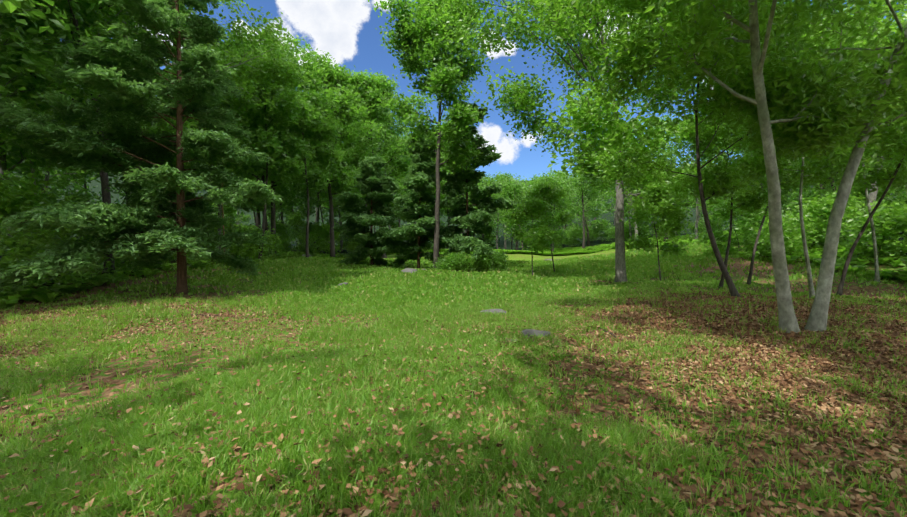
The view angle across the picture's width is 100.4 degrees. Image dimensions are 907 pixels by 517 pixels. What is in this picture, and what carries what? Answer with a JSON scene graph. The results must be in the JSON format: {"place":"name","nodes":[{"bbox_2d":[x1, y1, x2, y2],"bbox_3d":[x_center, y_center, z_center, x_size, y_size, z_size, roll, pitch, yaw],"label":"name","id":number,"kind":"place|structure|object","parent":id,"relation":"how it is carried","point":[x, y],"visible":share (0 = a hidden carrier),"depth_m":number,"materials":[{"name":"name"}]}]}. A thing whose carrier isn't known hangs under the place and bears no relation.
{"place":"outdoors","nodes":[
{"label":"outdoors","id":0,"kind":"place"},
{"bbox_2d":[0,163,906,516],"bbox_3d":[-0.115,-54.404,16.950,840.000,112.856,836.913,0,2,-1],"label":"ground","id":1,"kind":"structure","parent":0,"point":[142,361],"depth_m":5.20,"materials":[{"name":"green plant"}]},
{"bbox_2d":[0,231,57,258],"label":"bush","id":2,"kind":"object","parent":1,"relation":"on","point":[11,238],"visible":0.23,"depth_m":23.56,"materials":[{"name":"green plant"}]},
{"bbox_2d":[0,17,68,179],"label":"tree","id":3,"kind":"object","parent":1,"relation":"on","point":[26,172],"visible":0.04,"depth_m":30.95,"materials":[{"name":"green plant"}]},
{"bbox_2d":[11,182,68,250],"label":"tree","id":4,"kind":"object","parent":1,"relation":"on","point":[52,198],"visible":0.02,"depth_m":30.27,"materials":[{"name":"green plant"}]},
{"bbox_2d":[0,0,90,236],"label":"tree","id":5,"kind":"object","parent":1,"relation":"on","point":[14,163],"visible":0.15,"depth_m":24.19,"materials":[{"name":"green plant"}]},
{"bbox_2d":[3,27,90,248],"bbox_3d":[-28.741,-7.715,25.705,9.371,15.799,5.898,0,2,-1],"label":"tree","id":6,"kind":"object","parent":1,"relation":"on","point":[27,162],"visible":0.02,"depth_m":25.90,"materials":[{"name":"green plant"}]},
{"bbox_2d":[0,170,99,294],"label":"bush","id":7,"kind":"object","parent":1,"relation":"on","point":[13,201],"visible":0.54,"depth_m":15.67,"materials":[{"name":"green plant"}]},
{"bbox_2d":[8,167,97,201],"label":"tree","id":8,"kind":"object","parent":1,"relation":"on","point":[13,175],"visible":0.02,"depth_m":48.31,"materials":[{"name":"green plant"}]},
{"bbox_2d":[0,0,107,163],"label":"tree","id":9,"kind":"object","parent":1,"relation":"on","point":[28,94],"visible":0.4,"depth_m":18.78,"materials":[{"name":"green plant"}]},
{"bbox_2d":[0,0,111,90],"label":"tree","id":10,"kind":"object","parent":1,"relation":"on","point":[7,6],"visible":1,"depth_m":12.78,"materials":[{"name":"green plant"}]},
{"bbox_2d":[12,141,108,237],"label":"tree","id":11,"kind":"object","parent":1,"relation":"on","point":[80,176],"visible":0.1,"depth_m":39.19,"materials":[{"name":"green plant"}]},
{"bbox_2d":[0,0,137,135],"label":"tree","id":12,"kind":"object","parent":1,"relation":"on","point":[37,65],"visible":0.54,"depth_m":18.22,"materials":[{"name":"green plant"}]},
{"bbox_2d":[0,192,146,283],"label":"bush","id":13,"kind":"object","parent":1,"relation":"on","point":[95,277],"visible":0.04,"depth_m":19.00,"materials":[{"name":"green plant"}]},
{"bbox_2d":[43,141,126,237],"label":"tree","id":14,"kind":"object","parent":1,"relation":"on","point":[60,186],"visible":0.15,"depth_m":43.76,"materials":[{"name":"green plant"}]},
{"bbox_2d":[0,0,230,274],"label":"tree","id":15,"kind":"object","parent":1,"relation":"on","point":[104,178],"visible":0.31,"depth_m":20.87,"materials":[{"name":"green plant"}]},
{"bbox_2d":[18,0,221,200],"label":"tree","id":16,"kind":"object","parent":1,"relation":"on","point":[89,32],"visible":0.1,"depth_m":25.79,"materials":[{"name":"green plant"}]},
{"bbox_2d":[36,3,224,193],"bbox_3d":[-29.345,-13.371,32.926,15.468,25.916,15.108,0,2,-1],"label":"tree","id":17,"kind":"object","parent":1,"relation":"on","point":[169,42],"visible":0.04,"depth_m":32.99,"materials":[{"name":"green plant"}]},
{"bbox_2d":[0,0,282,293],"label":"conifer tree","id":18,"kind":"object","parent":1,"relation":"on","point":[145,218],"visible":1,"depth_m":15.31,"materials":[{"name":"green plant"}]},
{"bbox_2d":[0,0,319,254],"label":"tree","id":19,"kind":"object","parent":1,"relation":"on","point":[265,71],"visible":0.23,"depth_m":29.02,"materials":[{"name":"green plant"}]},
{"bbox_2d":[164,38,283,247],"bbox_3d":[-19.823,-9.060,33.041,9.600,19.001,8.841,-1,2,-32],"label":"tree","id":20,"kind":"object","parent":1,"relation":"on","point":[240,173],"visible":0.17,"depth_m":32.23,"materials":[{"name":"green plant"}]},
{"bbox_2d":[207,213,240,252],"bbox_3d":[-24.515,-2.505,40.098,5.208,4.600,4.826,1,2,26],"label":"bush","id":21,"kind":"object","parent":1,"relation":"on","point":[229,226],"visible":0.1,"depth_m":39.43,"materials":[{"name":"green plant"}]},
{"bbox_2d":[200,231,249,256],"bbox_3d":[-22.505,-1.207,37.286,4.350,2.906,4.605,-1,2,-29],"label":"bush","id":22,"kind":"object","parent":1,"relation":"on","point":[236,246],"visible":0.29,"depth_m":36.97,"materials":[{"name":"green plant"}]},
{"bbox_2d":[192,99,261,248],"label":"tree","id":23,"kind":"object","parent":1,"relation":"on","point":[234,167],"visible":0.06,"depth_m":31.81,"materials":[{"name":"plant"}]},
{"bbox_2d":[206,169,255,218],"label":"tree","id":24,"kind":"object","parent":1,"relation":"on","point":[228,207],"visible":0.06,"depth_m":54.08,"materials":[{"name":"green plant"}]},
{"bbox_2d":[224,178,255,225],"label":"tree","id":25,"kind":"object","parent":1,"relation":"on","point":[242,218],"visible":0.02,"depth_m":76.99,"materials":[{"name":"green plant"}]},
{"bbox_2d":[227,224,286,259],"bbox_3d":[-18.458,-1.332,35.084,4.512,3.762,5.650,0,2,-1],"label":"bush","id":26,"kind":"object","parent":1,"relation":"on","point":[253,253],"visible":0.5,"depth_m":34.60,"materials":[{"name":"green plant"}]},
{"bbox_2d":[166,26,349,255],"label":"tall tree","id":27,"kind":"object","parent":1,"relation":"on","point":[326,98],"visible":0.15,"depth_m":40.95,"materials":[{"name":"green plant"}]},
{"bbox_2d":[238,116,292,224],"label":"tree","id":28,"kind":"object","parent":1,"relation":"on","point":[279,209],"visible":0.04,"depth_m":53.07,"materials":[{"name":"green plant"}]},
{"bbox_2d":[228,81,309,260],"bbox_3d":[-16.750,-8.167,34.399,7.199,17.434,9.032,-1,2,-31],"label":"tree","id":29,"kind":"object","parent":1,"relation":"on","point":[284,169],"visible":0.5,"depth_m":34.33,"materials":[{"name":"green plant"}]},
{"bbox_2d":[237,43,300,229],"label":"tall tree","id":30,"kind":"object","parent":1,"relation":"on","point":[286,193],"visible":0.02,"depth_m":50.61,"materials":[{"name":"green plant"}]},
{"bbox_2d":[257,231,286,255],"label":"bush","id":31,"kind":"object","parent":1,"relation":"on","point":[275,249],"visible":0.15,"depth_m":41.19,"materials":[{"name":"green plant"}]},
{"bbox_2d":[220,68,327,234],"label":"tree","id":32,"kind":"object","parent":1,"relation":"on","point":[268,208],"visible":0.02,"depth_m":43.91,"materials":[{"name":"green plant"}]},
{"bbox_2d":[261,218,298,250],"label":"bush","id":33,"kind":"object","parent":1,"relation":"on","point":[281,228],"visible":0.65,"depth_m":57.71,"materials":[{"name":"green plant"}]},
{"bbox_2d":[253,175,317,233],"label":"tree","id":34,"kind":"object","parent":1,"relation":"on","point":[290,203],"visible":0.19,"depth_m":60.29,"materials":[{"name":"green plant"}]},
{"bbox_2d":[268,210,311,249],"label":"bush","id":35,"kind":"object","parent":1,"relation":"on","point":[294,219],"visible":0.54,"depth_m":64.58,"materials":[{"name":"green plant"}]},
{"bbox_2d":[261,163,327,241],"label":"tree","id":36,"kind":"object","parent":1,"relation":"on","point":[303,212],"visible":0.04,"depth_m":67.85,"materials":[{"name":"green plant"}]},
{"bbox_2d":[271,89,342,256],"bbox_3d":[-15.117,-8.401,38.447,7.390,17.536,7.657,0,2,-1],"label":"tree","id":37,"kind":"object","parent":1,"relation":"on","point":[316,180],"visible":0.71,"depth_m":38.58,"materials":[{"name":"green plant"}]},
{"bbox_2d":[293,221,325,252],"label":"bush","id":38,"kind":"object","parent":1,"relation":"on","point":[302,235],"visible":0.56,"depth_m":61.51,"materials":[{"name":"green plant"}]},
{"bbox_2d":[296,223,341,254],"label":"bush","id":39,"kind":"object","parent":1,"relation":"on","point":[323,232],"visible":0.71,"depth_m":55.82,"materials":[{"name":"green plant"}]},
{"bbox_2d":[290,147,355,252],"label":"tree","id":40,"kind":"object","parent":1,"relation":"on","point":[302,196],"visible":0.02,"depth_m":63.89,"materials":[{"name":"green plant"}]},
{"bbox_2d":[295,141,362,253],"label":"tree","id":41,"kind":"object","parent":1,"relation":"on","point":[316,199],"visible":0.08,"depth_m":57.61,"materials":[{"name":"green plant"}]},
{"bbox_2d":[315,167,349,251],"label":"tree","id":42,"kind":"object","parent":1,"relation":"on","point":[335,220],"visible":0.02,"depth_m":71.98,"materials":[{"name":"green plant"}]},
{"bbox_2d":[281,43,391,256],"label":"tall tree","id":43,"kind":"object","parent":1,"relation":"on","point":[338,79],"visible":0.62,"depth_m":45.39,"materials":[{"name":"green plant"}]},
{"bbox_2d":[333,119,408,206],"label":"tree","id":44,"kind":"object","parent":1,"relation":"on","point":[381,132],"visible":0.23,"depth_m":59.17,"materials":[{"name":"green plant"}]},
{"bbox_2d":[333,155,409,265],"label":"conifer tree","id":45,"kind":"object","parent":1,"relation":"on","point":[361,220],"visible":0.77,"depth_m":32.65,"materials":[{"name":"green plant"}]},
{"bbox_2d":[312,68,435,257],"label":"tall tree","id":46,"kind":"object","parent":1,"relation":"on","point":[396,146],"visible":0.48,"depth_m":50.46,"materials":[{"name":"green plant"}]},
{"bbox_2d":[359,111,413,228],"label":"tree","id":47,"kind":"object","parent":1,"relation":"on","point":[387,168],"visible":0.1,"depth_m":61.99,"materials":[{"name":"green plant"}]},
{"bbox_2d":[375,138,458,267],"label":"conifer tree","id":48,"kind":"object","parent":1,"relation":"on","point":[418,180],"visible":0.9,"depth_m":30.00,"materials":[{"name":"green plant"}]},
{"bbox_2d":[396,152,447,228],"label":"tree","id":49,"kind":"object","parent":1,"relation":"on","point":[443,223],"depth_m":75.15,"materials":[{"name":"green plant"}]},
{"bbox_2d":[368,0,498,267],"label":"tall tree","id":50,"kind":"object","parent":1,"relation":"on","point":[446,75],"visible":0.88,"depth_m":28.57,"materials":[{"name":"green plant"}]},
{"bbox_2d":[429,254,462,269],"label":"bush","id":51,"kind":"object","parent":1,"relation":"on","point":[443,264],"visible":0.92,"depth_m":27.34,"materials":[{"name":"green plant"}]},
{"bbox_2d":[431,136,474,248],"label":"tree","id":52,"kind":"object","parent":1,"relation":"on","point":[442,195],"visible":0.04,"depth_m":75.57,"materials":[{"name":"green plant"}]},
{"bbox_2d":[0,228,906,308],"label":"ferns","id":53,"kind":"object","parent":1,"relation":"on","point":[45,295],"visible":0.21,"depth_m":22.76,"materials":[{"name":"green plant"}]},
{"bbox_2d":[3,240,906,319],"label":"grass tufts","id":54,"kind":"object","parent":1,"relation":"on","point":[638,270],"visible":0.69,"depth_m":20.95,"materials":[{"name":"green plant"}]},
{"bbox_2d":[440,251,480,270],"bbox_3d":[0.445,0.215,28.174,3.180,1.939,2.676,-1,2,-30],"label":"bush","id":55,"kind":"object","parent":1,"relation":"on","point":[465,261],"visible":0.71,"depth_m":27.92,"materials":[{"name":"green plant"}]},
{"bbox_2d":[440,100,517,269],"bbox_3d":[1.687,-6.079,31.541,6.625,14.467,6.729,1,2,43],"label":"conifer tree","id":56,"kind":"object","parent":1,"relation":"on","point":[474,219],"visible":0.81,"depth_m":30.99,"materials":[{"name":"green plant"}]},
{"bbox_2d":[468,253,498,270],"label":"bush","id":57,"kind":"object","parent":1,"relation":"on","point":[484,264],"visible":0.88,"depth_m":28.68,"materials":[{"name":"green plant"}]},
{"bbox_2d":[468,182,500,237],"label":"tree","id":58,"kind":"object","parent":1,"relation":"on","point":[490,222],"visible":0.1,"depth_m":75.71,"materials":[{"name":"green plant"}]},
{"bbox_2d":[480,171,509,248],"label":"tree","id":59,"kind":"object","parent":1,"relation":"on","point":[498,220],"visible":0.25,"depth_m":79.98,"materials":[{"name":"green plant"}]},
{"bbox_2d":[489,247,512,270],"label":"bush","id":60,"kind":"object","parent":1,"relation":"on","point":[499,258],"visible":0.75,"depth_m":29.95,"materials":[{"name":"green plant"}]},
{"bbox_2d":[423,247,595,255],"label":"tall grass","id":61,"kind":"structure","parent":1,"relation":"on","point":[562,252],"depth_m":58.90,"materials":[{"name":"green plant"}]},
{"bbox_2d":[492,171,534,249],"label":"tree","id":62,"kind":"object","parent":1,"relation":"on","point":[507,177],"visible":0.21,"depth_m":73.42,"materials":[{"name":"green plant"}]},
{"bbox_2d":[495,174,532,249],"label":"tree","id":63,"kind":"object","parent":1,"relation":"on","point":[515,192],"visible":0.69,"depth_m":69.53,"materials":[{"name":"green plant"}]},
{"bbox_2d":[499,195,561,274],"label":"tree sapling","id":64,"kind":"object","parent":1,"relation":"on","point":[533,205],"visible":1,"depth_m":25.27,"materials":[{"name":"green plant"}]},
{"bbox_2d":[521,329,550,336],"bbox_3d":[1.537,1.540,7.055,0.716,0.435,0.602,4,7,-6],"label":"rock","id":65,"kind":"object","parent":1,"relation":"on","point":[528,332],"visible":0.33,"depth_m":6.95,"materials":[{"name":"grey stone"}]},
{"bbox_2d":[513,180,575,271],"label":"tree sapling","id":66,"kind":"object","parent":1,"relation":"on","point":[544,189],"visible":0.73,"depth_m":29.17,"materials":[{"name":"green plant"}]},
{"bbox_2d":[520,170,578,250],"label":"tree","id":67,"kind":"object","parent":1,"relation":"on","point":[547,179],"visible":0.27,"depth_m":63.32,"materials":[{"name":"green plant"}]},
{"bbox_2d":[535,173,575,245],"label":"tree","id":68,"kind":"object","parent":1,"relation":"on","point":[563,181],"visible":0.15,"depth_m":68.02,"materials":[{"name":"green plant"}]},
{"bbox_2d":[544,168,578,230],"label":"tree","id":69,"kind":"object","parent":1,"relation":"on","point":[560,172],"visible":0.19,"depth_m":82.94,"materials":[{"name":"green plant"}]},
{"bbox_2d":[562,223,586,246],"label":"bush","id":70,"kind":"object","parent":1,"relation":"on","point":[577,231],"visible":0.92,"depth_m":76.13,"materials":[{"name":"green plant"}]},
{"bbox_2d":[563,171,605,248],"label":"tree","id":71,"kind":"object","parent":1,"relation":"on","point":[593,201],"visible":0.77,"depth_m":66.05,"materials":[{"name":"green plant"}]},
{"bbox_2d":[571,173,603,222],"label":"tree","id":72,"kind":"object","parent":1,"relation":"on","point":[599,211],"visible":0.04,"depth_m":88.36,"materials":[{"name":"green plant"}]},
{"bbox_2d":[568,183,609,245],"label":"tree","id":73,"kind":"object","parent":1,"relation":"on","point":[587,226],"visible":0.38,"depth_m":74.54,"materials":[{"name":"green plant"}]},
{"bbox_2d":[410,0,791,282],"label":"tree","id":74,"kind":"object","parent":1,"relation":"on","point":[615,132],"visible":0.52,"depth_m":20.81,"materials":[{"name":"green plant"}]},
{"bbox_2d":[588,216,614,240],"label":"bush","id":75,"kind":"object","parent":1,"relation":"on","point":[603,224],"visible":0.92,"depth_m":75.29,"materials":[{"name":"green plant"}]},
{"bbox_2d":[600,178,631,235],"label":"tree","id":76,"kind":"object","parent":1,"relation":"on","point":[607,208],"visible":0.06,"depth_m":82.56,"materials":[{"name":"green plant"}]},
{"bbox_2d":[603,145,648,236],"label":"tree","id":77,"kind":"object","parent":1,"relation":"on","point":[614,195],"visible":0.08,"depth_m":59.03,"materials":[{"name":"green plant"}]},
{"bbox_2d":[590,146,677,239],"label":"tree","id":78,"kind":"object","parent":1,"relation":"on","point":[630,233],"visible":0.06,"depth_m":65.24,"materials":[{"name":"green plant"}]},
{"bbox_2d":[625,224,650,238],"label":"bush","id":79,"kind":"object","parent":1,"relation":"on","point":[643,230],"visible":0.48,"depth_m":65.05,"materials":[{"name":"green plant"}]},
{"bbox_2d":[619,176,695,280],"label":"tree sapling","id":80,"kind":"object","parent":1,"relation":"on","point":[667,209],"visible":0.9,"depth_m":20.67,"materials":[{"name":"green plant"}]},
{"bbox_2d":[639,114,714,241],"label":"tree","id":81,"kind":"object","parent":1,"relation":"on","point":[651,137],"visible":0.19,"depth_m":52.51,"materials":[{"name":"green plant"}]},
{"bbox_2d":[652,115,734,238],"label":"tree","id":82,"kind":"object","parent":1,"relation":"on","point":[679,156],"visible":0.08,"depth_m":47.44,"materials":[{"name":"green plant"}]},
{"bbox_2d":[679,144,729,230],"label":"tree","id":83,"kind":"object","parent":1,"relation":"on","point":[722,157],"visible":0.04,"depth_m":60.45,"materials":[{"name":"green plant"}]},
{"bbox_2d":[504,0,906,333],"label":"tree","id":84,"kind":"object","parent":1,"relation":"on","point":[814,128],"visible":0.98,"depth_m":7.28,"materials":[{"name":"green plant"}]},
{"bbox_2d":[691,214,728,232],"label":"bush","id":85,"kind":"object","parent":1,"relation":"on","point":[712,224],"visible":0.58,"depth_m":53.22,"materials":[{"name":"green plant"}]},
{"bbox_2d":[578,0,859,296],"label":"leaning tree","id":86,"kind":"object","parent":1,"relation":"on","point":[714,180],"visible":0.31,"depth_m":12.61,"materials":[{"name":"green plant"}]},
{"bbox_2d":[648,89,814,287],"bbox_3d":[12.515,-3.477,17.437,6.348,10.058,6.186,1,2,41],"label":"slim tree","id":87,"kind":"object","parent":1,"relation":"on","point":[754,199],"visible":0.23,"depth_m":17.55,"materials":[{"name":"green plant"}]},
{"bbox_2d":[689,189,796,252],"bbox_3d":[22.933,-2.937,30.632,6.386,5.707,6.938,0,2,-1],"label":"bush","id":88,"kind":"object","parent":1,"relation":"on","point":[718,212],"visible":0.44,"depth_m":30.70,"materials":[{"name":"green plant"}]},
{"bbox_2d":[725,217,768,240],"bbox_3d":[27.618,-3.047,34.639,4.494,3.586,4.632,0,2,-1],"label":"bush","id":89,"kind":"object","parent":1,"relation":"on","point":[746,227],"visible":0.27,"depth_m":34.43,"materials":[{"name":"green plant"}]},
{"bbox_2d":[735,179,797,224],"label":"tree","id":90,"kind":"object","parent":1,"relation":"on","point":[786,189],"visible":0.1,"depth_m":46.94,"materials":[{"name":"green plant"}]},
{"bbox_2d":[737,208,817,256],"bbox_3d":[23.374,-1.734,27.220,5.055,3.770,5.016,0,2,-1],"label":"bush","id":91,"kind":"object","parent":1,"relation":"on","point":[791,236],"visible":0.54,"depth_m":26.51,"materials":[{"name":"green plant"}]},
{"bbox_2d":[649,0,906,332],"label":"tree","id":92,"kind":"object","parent":1,"relation":"on","point":[817,318],"visible":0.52,"depth_m":7.62,"materials":[{"name":"green plant"}]},
{"bbox_2d":[724,67,859,284],"bbox_3d":[17.395,-4.076,19.649,7.270,11.292,6.137,0,2,-1],"label":"slim tree","id":93,"kind":"object","parent":1,"relation":"on","point":[789,180],"visible":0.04,"depth_m":19.33,"materials":[{"name":"green plant"}]},
{"bbox_2d":[705,0,906,297],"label":"slim tree","id":94,"kind":"object","parent":1,"relation":"on","point":[836,163],"visible":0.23,"depth_m":13.30,"materials":[{"name":"green plant"}]},
{"bbox_2d":[781,185,854,220],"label":"tree","id":95,"kind":"object","parent":1,"relation":"on","point":[808,193],"visible":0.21,"depth_m":33.09,"materials":[{"name":"green plant"}]},
{"bbox_2d":[788,200,859,240],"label":"tree","id":96,"kind":"object","parent":1,"relation":"on","point":[797,207],"visible":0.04,"depth_m":29.84,"materials":[{"name":"green plant"}]},
{"bbox_2d":[781,190,883,246],"bbox_3d":[27.269,-2.708,27.470,6.032,4.464,5.513,-1,2,-36],"label":"bush","id":97,"kind":"object","parent":1,"relation":"on","point":[817,209],"visible":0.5,"depth_m":26.93,"materials":[{"name":"green plant"}]},
{"bbox_2d":[786,126,902,193],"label":"tree","id":98,"kind":"object","parent":1,"relation":"on","point":[800,161],"visible":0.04,"depth_m":35.92,"materials":[{"name":"green plant"}]},
{"bbox_2d":[809,8,906,281],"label":"slim tree","id":99,"kind":"object","parent":1,"relation":"on","point":[877,275],"visible":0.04,"depth_m":18.04,"materials":[{"name":"green plant"}]},
{"bbox_2d":[816,163,906,204],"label":"tree","id":100,"kind":"object","parent":1,"relation":"on","point":[853,186],"visible":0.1,"depth_m":36.18,"materials":[{"name":"green plant"}]},
{"bbox_2d":[820,22,906,295],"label":"slim tree","id":101,"kind":"object","parent":1,"relation":"on","point":[878,177],"visible":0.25,"depth_m":15.09,"materials":[{"name":"green plant"}]},
{"bbox_2d":[822,199,906,258],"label":"bush","id":102,"kind":"object","parent":1,"relation":"on","point":[887,224],"visible":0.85,"depth_m":21.80,"materials":[{"name":"green plant"}]},
{"bbox_2d":[824,0,906,245],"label":"tree","id":103,"kind":"object","parent":1,"relation":"on","point":[872,196],"visible":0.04,"depth_m":25.89,"materials":[{"name":"green plant"}]},
{"bbox_2d":[835,2,906,172],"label":"slim tree","id":104,"kind":"object","parent":1,"relation":"on","point":[900,147],"visible":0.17,"depth_m":13.73,"materials":[{"name":"green plant"}]},
{"bbox_2d":[848,182,898,223],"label":"tree","id":105,"kind":"object","parent":1,"relation":"on","point":[864,195],"visible":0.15,"depth_m":34.19,"materials":[{"name":"green plant"}]},
{"bbox_2d":[877,186,906,208],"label":"bush","id":106,"kind":"object","parent":1,"relation":"on","point":[889,200],"visible":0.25,"depth_m":30.43,"materials":[{"name":"green plant"}]},
{"bbox_2d":[60,0,906,180],"label":"sky","id":107,"kind":"structure","parent":0,"point":[345,29],"materials":[{"name":"blue"}]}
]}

